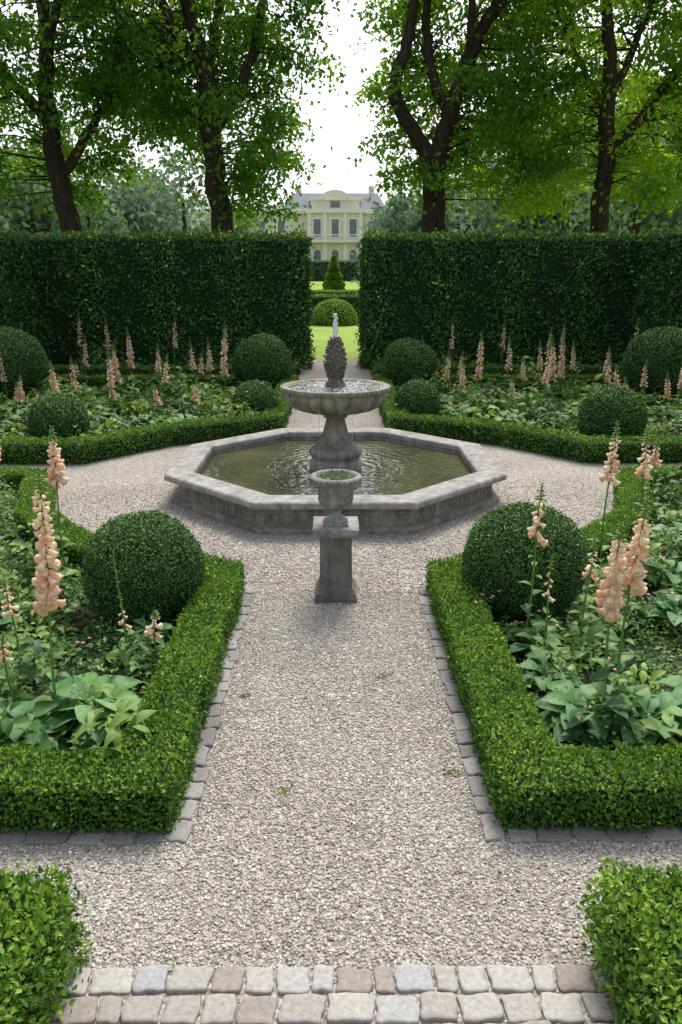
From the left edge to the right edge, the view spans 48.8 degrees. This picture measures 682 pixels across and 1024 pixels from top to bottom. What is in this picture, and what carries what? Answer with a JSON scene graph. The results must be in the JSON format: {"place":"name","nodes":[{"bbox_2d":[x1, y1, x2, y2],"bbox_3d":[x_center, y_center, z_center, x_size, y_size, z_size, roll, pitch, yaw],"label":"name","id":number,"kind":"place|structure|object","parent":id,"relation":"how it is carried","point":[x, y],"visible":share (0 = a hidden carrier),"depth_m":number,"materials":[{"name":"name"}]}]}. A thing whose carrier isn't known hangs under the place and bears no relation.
{"place":"outdoors","nodes":[
{"label":"outdoors","id":0,"kind":"place"},
{"bbox_2d":[4,224,318,369],"bbox_3d":[-5.515,-6.335,22.295,9.755,4.121,2.093,0,17,0],"label":"tall hedge","id":1,"kind":"object","parent":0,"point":[144,288],"visible":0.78,"depth_m":21.62,"materials":[{"name":"green plant"}]},
{"bbox_2d":[49,962,621,1023],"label":"cobble paving","id":2,"kind":"structure","parent":0,"point":[351,1000],"depth_m":2.83,"materials":[{"name":"grey stone"}]},
{"bbox_2d":[308,281,362,358],"bbox_3d":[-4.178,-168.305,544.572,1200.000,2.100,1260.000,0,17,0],"label":"ground lawn","id":3,"kind":"structure","parent":0,"point":[321,335],"depth_m":34.76,"materials":[{"name":"green plant"}]},
{"bbox_2d":[0,225,48,359],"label":"tall hedge","id":4,"kind":"object","parent":3,"relation":"on","point":[16,299],"visible":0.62,"depth_m":20.50,"materials":[{"name":"green plant"}]},
{"bbox_2d":[0,0,209,232],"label":"park tree","id":5,"kind":"object","parent":3,"relation":"on","point":[48,79],"visible":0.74,"depth_m":24.01,"materials":[{"name":"green plant"}]},
{"bbox_2d":[57,0,364,234],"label":"park tree","id":6,"kind":"object","parent":3,"relation":"on","point":[208,116],"visible":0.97,"depth_m":23.74,"materials":[{"name":"green plant"}]},
{"bbox_2d":[188,186,414,261],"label":"country mansion","id":7,"kind":"structure","parent":3,"relation":"on","point":[336,218],"depth_m":129.84,"materials":[{"name":"paint"}]},
{"bbox_2d":[201,201,373,261],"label":"windows","id":8,"kind":"structure","parent":7,"relation":"in","point":[333,204],"depth_m":129.73,"materials":[{"name":"grey glass"}]},
{"bbox_2d":[322,254,345,289],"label":"cone topiary","id":9,"kind":"object","parent":3,"relation":"on","point":[333,277],"visible":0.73,"depth_m":75.70,"materials":[{"name":"green plant"}]},
{"bbox_2d":[311,298,358,325],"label":"dome topiary","id":10,"kind":"object","parent":3,"relation":"on","point":[345,311],"visible":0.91,"depth_m":42.20,"materials":[{"name":"green plant"}]},
{"bbox_2d":[309,259,360,280],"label":"parterre hedge","id":11,"kind":"object","parent":3,"relation":"on","point":[348,270],"visible":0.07,"depth_m":115.22,"materials":[{"name":"green plant"}]},
{"bbox_2d":[309,293,360,318],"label":"parterre hedge","id":12,"kind":"object","parent":3,"relation":"on","point":[351,299],"visible":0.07,"depth_m":47.91,"materials":[{"name":"green plant"}]},
{"bbox_2d":[312,289,359,294],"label":"parterre hedge","id":13,"kind":"object","parent":3,"relation":"on","point":[335,291],"visible":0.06,"depth_m":59.00,"materials":[{"name":"green plant"}]},
{"bbox_2d":[0,45,681,282],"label":"distant trees","id":14,"kind":"object","parent":3,"relation":"on","point":[151,212],"visible":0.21,"depth_m":61.66,"materials":[{"name":"green plant"}]},
{"bbox_2d":[341,0,619,234],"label":"park tree","id":15,"kind":"object","parent":3,"relation":"on","point":[463,76],"visible":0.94,"depth_m":23.98,"materials":[{"name":"green plant"}]},
{"bbox_2d":[353,226,668,369],"bbox_3d":[5.184,-6.346,22.359,9.769,4.094,2.061,0,17,0],"label":"tall hedge","id":16,"kind":"object","parent":3,"relation":"on","point":[533,287],"visible":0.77,"depth_m":21.70,"materials":[{"name":"green plant"}]},
{"bbox_2d":[451,0,681,235],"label":"park tree","id":17,"kind":"object","parent":3,"relation":"on","point":[612,135],"visible":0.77,"depth_m":23.97,"materials":[{"name":"green plant"}]},
{"bbox_2d":[626,221,681,348],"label":"tall hedge","id":18,"kind":"object","parent":3,"relation":"on","point":[658,302],"visible":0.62,"depth_m":20.09,"materials":[{"name":"green plant"}]},
{"bbox_2d":[0,359,681,1023],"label":"gravel path","id":19,"kind":"structure","parent":0,"point":[518,467],"depth_m":3.83,"materials":[{"name":"grey gravel"}]},
{"bbox_2d":[0,861,95,1023],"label":"box hedge","id":20,"kind":"object","parent":19,"relation":"on","point":[34,927],"visible":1,"depth_m":2.73,"materials":[{"name":"green plant"}]},
{"bbox_2d":[164,313,506,534],"bbox_3d":[-0.070,-1.391,9.517,4.080,2.186,4.080,0,17,0],"label":"garden fountain","id":21,"kind":"object","parent":19,"relation":"on","point":[259,483],"visible":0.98,"depth_m":9.15,"materials":[{"name":"stone"}]},
{"bbox_2d":[309,469,361,602],"bbox_3d":[-0.043,0.197,6.284,0.430,1.080,0.430,0,17,0],"label":"urn on pedestal","id":22,"kind":"object","parent":19,"relation":"on","point":[335,531],"visible":1,"depth_m":6.19,"materials":[{"name":"stone"}]},
{"bbox_2d":[0,586,681,846],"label":"stone edging","id":23,"kind":"object","parent":19,"relation":"on","point":[181,833],"visible":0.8,"depth_m":3.84,"materials":[{"name":"grey stone"}]},
{"bbox_2d":[236,672,461,794],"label":"path weeds","id":24,"kind":"object","parent":19,"relation":"on","point":[443,774],"visible":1,"depth_m":4.12,"materials":[{"name":"green plant"}]},
{"bbox_2d":[374,363,624,376],"bbox_3d":[4.607,-3.741,20.033,7.455,0.452,0.568,0,17,0],"label":"hedge","id":25,"kind":"object","parent":19,"relation":"on","point":[469,369],"visible":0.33,"depth_m":19.86,"materials":[{"name":"green plant"}]},
{"bbox_2d":[570,857,681,1023],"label":"box hedge","id":26,"kind":"object","parent":19,"relation":"on","point":[642,948],"visible":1,"depth_m":2.74,"materials":[{"name":"green plant"}]},
{"bbox_2d":[0,369,681,827],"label":"bed soil","id":27,"kind":"structure","parent":0,"point":[652,589],"depth_m":5.59,"materials":[{"name":"brown soil"}]},
{"bbox_2d":[0,355,13,403],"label":"foxglove","id":28,"kind":"object","parent":27,"relation":"on","point":[2,373],"visible":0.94,"depth_m":15.61,"materials":[{"name":"pink plant"}]},
{"bbox_2d":[0,610,25,644],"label":"broadleaf plant","id":29,"kind":"object","parent":27,"relation":"on","point":[7,620],"visible":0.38,"depth_m":5.54,"materials":[{"name":"green plant"}]},
{"bbox_2d":[0,578,48,681],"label":"foxglove","id":30,"kind":"object","parent":27,"relation":"on","point":[10,612],"visible":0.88,"depth_m":4.91,"materials":[{"name":"pink plant"}]},
{"bbox_2d":[0,631,48,718],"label":"foxglove","id":31,"kind":"object","parent":27,"relation":"on","point":[9,686],"visible":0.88,"depth_m":4.48,"materials":[{"name":"pink plant"}]},
{"bbox_2d":[0,325,49,397],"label":"boxwood ball","id":32,"kind":"object","parent":27,"relation":"on","point":[21,354],"visible":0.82,"depth_m":15.91,"materials":[{"name":"green plant"}]},
{"bbox_2d":[0,700,71,760],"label":"broadleaf plant","id":33,"kind":"object","parent":27,"relation":"on","point":[41,708],"visible":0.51,"depth_m":4.27,"materials":[{"name":"green plant"}]},
{"bbox_2d":[48,360,60,393],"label":"foxglove","id":34,"kind":"object","parent":27,"relation":"on","point":[54,386],"visible":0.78,"depth_m":14.24,"materials":[{"name":"pink plant"}]},
{"bbox_2d":[27,392,90,440],"bbox_3d":[-4.440,-1.403,11.773,0.976,0.945,0.958,0,17,0],"label":"boxwood ball","id":35,"kind":"object","parent":27,"relation":"on","point":[62,413],"visible":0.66,"depth_m":11.47,"materials":[{"name":"green plant"}]},
{"bbox_2d":[29,468,94,742],"bbox_3d":[-1.631,0.561,4.181,0.430,1.638,0.427,-5,18,-17],"label":"foxglove","id":36,"kind":"object","parent":27,"relation":"on","point":[45,582],"visible":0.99,"depth_m":4.14,"materials":[{"name":"pink plant"}]},
{"bbox_2d":[44,425,82,577],"bbox_3d":[-2.490,-0.052,6.533,0.414,1.409,0.441,7,19,22],"label":"foxglove","id":37,"kind":"object","parent":27,"relation":"on","point":[56,473],"visible":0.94,"depth_m":6.47,"materials":[{"name":"pink plant"}]},
{"bbox_2d":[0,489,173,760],"bbox_3d":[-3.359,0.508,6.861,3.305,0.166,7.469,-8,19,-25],"label":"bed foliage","id":38,"kind":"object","parent":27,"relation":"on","point":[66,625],"visible":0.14,"depth_m":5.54,"materials":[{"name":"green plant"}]},
{"bbox_2d":[79,333,98,388],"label":"foxglove","id":39,"kind":"object","parent":27,"relation":"on","point":[85,356],"visible":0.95,"depth_m":17.69,"materials":[{"name":"pink plant"}]},
{"bbox_2d":[0,475,182,761],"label":"bed foliage","id":40,"kind":"object","parent":27,"relation":"on","point":[28,667],"visible":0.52,"depth_m":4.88,"materials":[{"name":"green plant"}]},
{"bbox_2d":[48,672,146,751],"bbox_3d":[-1.407,1.182,4.469,0.747,0.342,0.642,6,18,20],"label":"broadleaf plant","id":41,"kind":"object","parent":27,"relation":"on","point":[82,709],"visible":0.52,"depth_m":4.42,"materials":[{"name":"green plant"}]},
{"bbox_2d":[97,350,126,415],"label":"foxglove","id":42,"kind":"object","parent":27,"relation":"on","point":[110,381],"visible":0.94,"depth_m":14.46,"materials":[{"name":"pink plant"}]},
{"bbox_2d":[102,342,130,394],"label":"foxglove","id":43,"kind":"object","parent":27,"relation":"on","point":[117,379],"visible":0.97,"depth_m":16.56,"materials":[{"name":"pink plant"}]},
{"bbox_2d":[0,464,248,840],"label":"box hedge","id":44,"kind":"object","parent":27,"relation":"on","point":[139,781],"visible":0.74,"depth_m":3.91,"materials":[{"name":"green plant"}]},
{"bbox_2d":[125,327,134,374],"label":"foxglove","id":45,"kind":"object","parent":27,"relation":"on","point":[130,362],"visible":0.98,"depth_m":18.42,"materials":[{"name":"pink plant"}]},
{"bbox_2d":[105,549,157,675],"bbox_3d":[-1.447,0.663,5.037,0.321,0.935,0.437,-14,22,-37],"label":"foxglove","id":46,"kind":"object","parent":27,"relation":"on","point":[124,639],"visible":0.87,"depth_m":5.00,"materials":[{"name":"green plant"}]},
{"bbox_2d":[0,365,277,440],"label":"bed foliage","id":47,"kind":"object","parent":27,"relation":"on","point":[137,406],"visible":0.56,"depth_m":14.62,"materials":[{"name":"green plant"}]},
{"bbox_2d":[125,414,155,426],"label":"broadleaf plant","id":48,"kind":"object","parent":27,"relation":"on","point":[151,421],"visible":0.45,"depth_m":13.25,"materials":[{"name":"green plant"}]},
{"bbox_2d":[80,509,207,628],"bbox_3d":[-1.528,0.441,5.858,0.955,0.934,0.948,0,17,0],"label":"boxwood ball","id":49,"kind":"object","parent":27,"relation":"on","point":[158,559],"visible":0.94,"depth_m":5.55,"materials":[{"name":"green plant"}]},
{"bbox_2d":[0,373,299,464],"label":"box hedge","id":50,"kind":"object","parent":27,"relation":"on","point":[87,449],"visible":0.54,"depth_m":11.97,"materials":[{"name":"green plant"}]},
{"bbox_2d":[136,609,164,678],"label":"foxglove","id":51,"kind":"object","parent":27,"relation":"on","point":[148,631],"visible":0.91,"depth_m":5.00,"materials":[{"name":"pink plant"}]},
{"bbox_2d":[133,618,172,652],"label":"broadleaf plant","id":52,"kind":"object","parent":27,"relation":"on","point":[144,624],"visible":0.23,"depth_m":5.40,"materials":[{"name":"green plant"}]},
{"bbox_2d":[149,352,171,401],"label":"foxglove","id":53,"kind":"object","parent":27,"relation":"on","point":[164,377],"visible":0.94,"depth_m":15.83,"materials":[{"name":"pink plant"}]},
{"bbox_2d":[149,383,176,417],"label":"foxglove","id":54,"kind":"object","parent":27,"relation":"on","point":[157,399],"visible":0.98,"depth_m":14.19,"materials":[{"name":"pink plant"}]},
{"bbox_2d":[44,364,295,376],"bbox_3d":[-4.901,-3.724,19.965,7.436,0.458,0.559,0,17,0],"label":"hedge","id":55,"kind":"object","parent":27,"relation":"on","point":[101,369],"visible":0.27,"depth_m":19.79,"materials":[{"name":"green plant"}]},
{"bbox_2d":[52,344,308,371],"bbox_3d":[-5.102,-4.259,21.102,8.389,0.858,2.343,0,17,0],"label":"bed foliage","id":56,"kind":"object","parent":27,"relation":"on","point":[104,362],"visible":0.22,"depth_m":21.17,"materials":[{"name":"green plant"}]},
{"bbox_2d":[183,379,210,414],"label":"foxglove","id":57,"kind":"object","parent":27,"relation":"on","point":[194,396],"visible":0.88,"depth_m":14.43,"materials":[{"name":"pink plant"}]},
{"bbox_2d":[218,329,231,393],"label":"foxglove","id":58,"kind":"object","parent":27,"relation":"on","point":[224,371],"visible":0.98,"depth_m":16.93,"materials":[{"name":"pink plant"}]},
{"bbox_2d":[231,379,279,417],"bbox_3d":[-1.570,-1.991,13.758,0.902,0.877,0.912,0,17,0],"label":"boxwood ball","id":59,"kind":"object","parent":27,"relation":"on","point":[260,393],"visible":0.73,"depth_m":13.47,"materials":[{"name":"green plant"}]},
{"bbox_2d":[231,332,292,388],"bbox_3d":[-1.845,-3.494,17.657,1.457,1.445,1.474,0,17,0],"label":"boxwood ball","id":60,"kind":"object","parent":27,"relation":"on","point":[263,357],"visible":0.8,"depth_m":17.16,"materials":[{"name":"green plant"}]},
{"bbox_2d":[381,337,438,389],"bbox_3d":[1.609,-3.446,17.692,1.384,1.313,1.356,0,17,0],"label":"boxwood ball","id":61,"kind":"object","parent":27,"relation":"on","point":[405,360],"visible":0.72,"depth_m":17.23,"materials":[{"name":"green plant"}]},
{"bbox_2d":[393,379,440,417],"bbox_3d":[1.403,-2.006,13.793,0.893,0.889,0.899,0,17,0],"label":"boxwood ball","id":62,"kind":"object","parent":27,"relation":"on","point":[420,396],"visible":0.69,"depth_m":13.48,"materials":[{"name":"green plant"}]},
{"bbox_2d":[440,351,453,397],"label":"foxglove","id":63,"kind":"object","parent":27,"relation":"on","point":[446,372],"visible":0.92,"depth_m":16.43,"materials":[{"name":"pink plant"}]},
{"bbox_2d":[455,361,471,402],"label":"foxglove","id":64,"kind":"object","parent":27,"relation":"on","point":[462,378],"visible":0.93,"depth_m":15.51,"materials":[{"name":"pink plant"}]},
{"bbox_2d":[465,332,486,395],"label":"foxglove","id":65,"kind":"object","parent":27,"relation":"on","point":[480,359],"visible":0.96,"depth_m":16.39,"materials":[{"name":"pink plant"}]},
{"bbox_2d":[368,344,624,373],"bbox_3d":[4.838,-4.304,21.092,8.225,0.958,2.366,0,17,0],"label":"bed foliage","id":66,"kind":"object","parent":27,"relation":"on","point":[440,361],"visible":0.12,"depth_m":21.52,"materials":[{"name":"green plant"}]},
{"bbox_2d":[485,412,520,423],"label":"broadleaf plant","id":67,"kind":"object","parent":27,"relation":"on","point":[504,415],"visible":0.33,"depth_m":13.49,"materials":[{"name":"green plant"}]},
{"bbox_2d":[499,336,521,392],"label":"foxglove","id":68,"kind":"object","parent":27,"relation":"on","point":[509,356],"visible":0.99,"depth_m":17.10,"materials":[{"name":"pink plant"}]},
{"bbox_2d":[499,482,547,644],"bbox_3d":[1.350,0.397,5.329,0.458,1.268,0.390,0,17,0],"label":"foxglove","id":69,"kind":"object","parent":27,"relation":"on","point":[543,542],"visible":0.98,"depth_m":5.28,"materials":[{"name":"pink plant"}]},
{"bbox_2d":[515,355,532,392],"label":"foxglove","id":70,"kind":"object","parent":27,"relation":"on","point":[523,375],"visible":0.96,"depth_m":16.94,"materials":[{"name":"pink plant"}]},
{"bbox_2d":[460,499,593,621],"bbox_3d":[1.458,0.380,5.971,0.990,0.970,0.974,14,22,39],"label":"boxwood ball","id":71,"kind":"object","parent":27,"relation":"on","point":[499,549],"visible":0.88,"depth_m":5.67,"materials":[{"name":"green plant"}]},
{"bbox_2d":[372,373,681,463],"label":"box hedge","id":72,"kind":"object","parent":27,"relation":"on","point":[578,447],"visible":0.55,"depth_m":11.93,"materials":[{"name":"green plant"}]},
{"bbox_2d":[508,554,563,674],"bbox_3d":[1.421,0.686,5.099,0.382,0.855,0.482,-4,18,-14],"label":"foxglove","id":73,"kind":"object","parent":27,"relation":"on","point":[545,640],"visible":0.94,"depth_m":5.12,"materials":[{"name":"green plant"}]},
{"bbox_2d":[509,619,563,673],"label":"broadleaf plant","id":74,"kind":"object","parent":27,"relation":"on","point":[517,646],"visible":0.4,"depth_m":5.29,"materials":[{"name":"green plant"}]},
{"bbox_2d":[394,356,681,436],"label":"bed foliage","id":75,"kind":"object","parent":27,"relation":"on","point":[524,396],"visible":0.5,"depth_m":15.11,"materials":[{"name":"green plant"}]},
{"bbox_2d":[524,341,558,416],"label":"foxglove","id":76,"kind":"object","parent":27,"relation":"on","point":[545,382],"visible":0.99,"depth_m":14.10,"materials":[{"name":"pink plant"}]},
{"bbox_2d":[518,648,583,693],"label":"broadleaf plant","id":77,"kind":"object","parent":27,"relation":"on","point":[532,664],"visible":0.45,"depth_m":4.86,"materials":[{"name":"green plant"}]},
{"bbox_2d":[539,339,564,397],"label":"foxglove","id":78,"kind":"object","parent":27,"relation":"on","point":[551,371],"visible":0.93,"depth_m":16.43,"materials":[{"name":"pink plant"}]},
{"bbox_2d":[424,464,681,833],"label":"box hedge","id":79,"kind":"object","parent":27,"relation":"on","point":[533,783],"visible":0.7,"depth_m":3.91,"materials":[{"name":"green plant"}]},
{"bbox_2d":[557,337,569,392],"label":"foxglove","id":80,"kind":"object","parent":27,"relation":"on","point":[561,368],"visible":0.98,"depth_m":16.99,"materials":[{"name":"pink plant"}]},
{"bbox_2d":[558,340,581,389],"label":"foxglove","id":81,"kind":"object","parent":27,"relation":"on","point":[572,362],"visible":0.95,"depth_m":17.39,"materials":[{"name":"pink plant"}]},
{"bbox_2d":[474,463,681,757],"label":"bed foliage","id":82,"kind":"object","parent":27,"relation":"on","point":[594,624],"visible":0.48,"depth_m":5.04,"materials":[{"name":"green plant"}]},
{"bbox_2d":[558,534,605,657],"bbox_3d":[1.728,0.597,5.298,0.492,0.906,0.487,0,17,0],"label":"foxglove","id":83,"kind":"object","parent":27,"relation":"on","point":[583,596],"visible":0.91,"depth_m":5.33,"materials":[{"name":"pink plant"}]},
{"bbox_2d":[533,679,638,755],"bbox_3d":[1.440,1.189,4.436,0.594,0.336,0.600,-5,18,-15],"label":"broadleaf plant","id":84,"kind":"object","parent":27,"relation":"on","point":[554,702],"visible":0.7,"depth_m":4.36,"materials":[{"name":"green plant"}]},
{"bbox_2d":[587,420,620,568],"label":"foxglove","id":85,"kind":"object","parent":27,"relation":"on","point":[608,475],"visible":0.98,"depth_m":6.61,"materials":[{"name":"pink plant"}]},
{"bbox_2d":[586,522,628,711],"bbox_3d":[1.582,0.672,4.380,0.392,1.308,0.388,15,23,40],"label":"foxglove","id":86,"kind":"object","parent":27,"relation":"on","point":[609,595],"visible":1,"depth_m":4.26,"materials":[{"name":"pink plant"}]},
{"bbox_2d":[576,384,647,439],"bbox_3d":[4.268,-1.478,11.819,1.084,1.074,1.077,0,17,0],"label":"boxwood ball","id":87,"kind":"object","parent":27,"relation":"on","point":[602,409],"visible":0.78,"depth_m":11.47,"materials":[{"name":"green plant"}]},
{"bbox_2d":[583,496,652,708],"bbox_3d":[1.675,0.579,4.478,0.473,1.428,0.437,14,22,39],"label":"foxglove","id":88,"kind":"object","parent":27,"relation":"on","point":[634,575],"visible":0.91,"depth_m":4.33,"materials":[{"name":"pink plant"}]},
{"bbox_2d":[598,550,653,630],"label":"foxglove","id":89,"kind":"object","parent":27,"relation":"on","point":[630,621],"visible":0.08,"depth_m":5.74,"materials":[{"name":"green plant"}]},
{"bbox_2d":[616,427,659,561],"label":"foxglove","id":90,"kind":"object","parent":27,"relation":"on","point":[643,470],"visible":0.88,"depth_m":6.68,"materials":[{"name":"pink plant"}]},
{"bbox_2d":[604,686,681,755],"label":"broadleaf plant","id":91,"kind":"object","parent":27,"relation":"on","point":[652,702],"visible":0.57,"depth_m":4.29,"materials":[{"name":"green plant"}]},
{"bbox_2d":[640,359,654,405],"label":"foxglove","id":92,"kind":"object","parent":27,"relation":"on","point":[643,382],"visible":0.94,"depth_m":15.53,"materials":[{"name":"pink plant"}]},
{"bbox_2d":[620,326,681,399],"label":"boxwood ball","id":93,"kind":"object","parent":27,"relation":"on","point":[659,348],"visible":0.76,"depth_m":15.92,"materials":[{"name":"green plant"}]},
{"bbox_2d":[645,437,669,512],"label":"foxglove","id":94,"kind":"object","parent":27,"relation":"on","point":[656,462],"visible":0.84,"depth_m":8.43,"materials":[{"name":"pink plant"}]},
{"bbox_2d":[640,594,681,630],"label":"broadleaf plant","id":95,"kind":"object","parent":27,"relation":"on","point":[671,614],"visible":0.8,"depth_m":5.77,"materials":[{"name":"green plant"}]},
{"bbox_2d":[641,558,681,589],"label":"broadleaf plant","id":96,"kind":"object","parent":27,"relation":"on","point":[675,578],"visible":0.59,"depth_m":6.50,"materials":[{"name":"green plant"}]},
{"bbox_2d":[650,521,681,541],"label":"broadleaf plant","id":97,"kind":"object","parent":27,"relation":"on","point":[678,525],"visible":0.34,"depth_m":7.49,"materials":[{"name":"green plant"}]},
{"bbox_2d":[652,372,679,416],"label":"foxglove","id":98,"kind":"object","parent":27,"relation":"on","point":[666,391],"visible":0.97,"depth_m":14.19,"materials":[{"name":"pink plant"}]},
{"bbox_2d":[656,675,681,693],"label":"broadleaf plant","id":99,"kind":"object","parent":27,"relation":"on","point":[675,681],"visible":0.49,"depth_m":4.64,"materials":[{"name":"green plant"}]},
{"bbox_2d":[0,0,681,204],"label":"sky","id":100,"kind":"structure","parent":0,"point":[343,130],"materials":[{"name":"white"}]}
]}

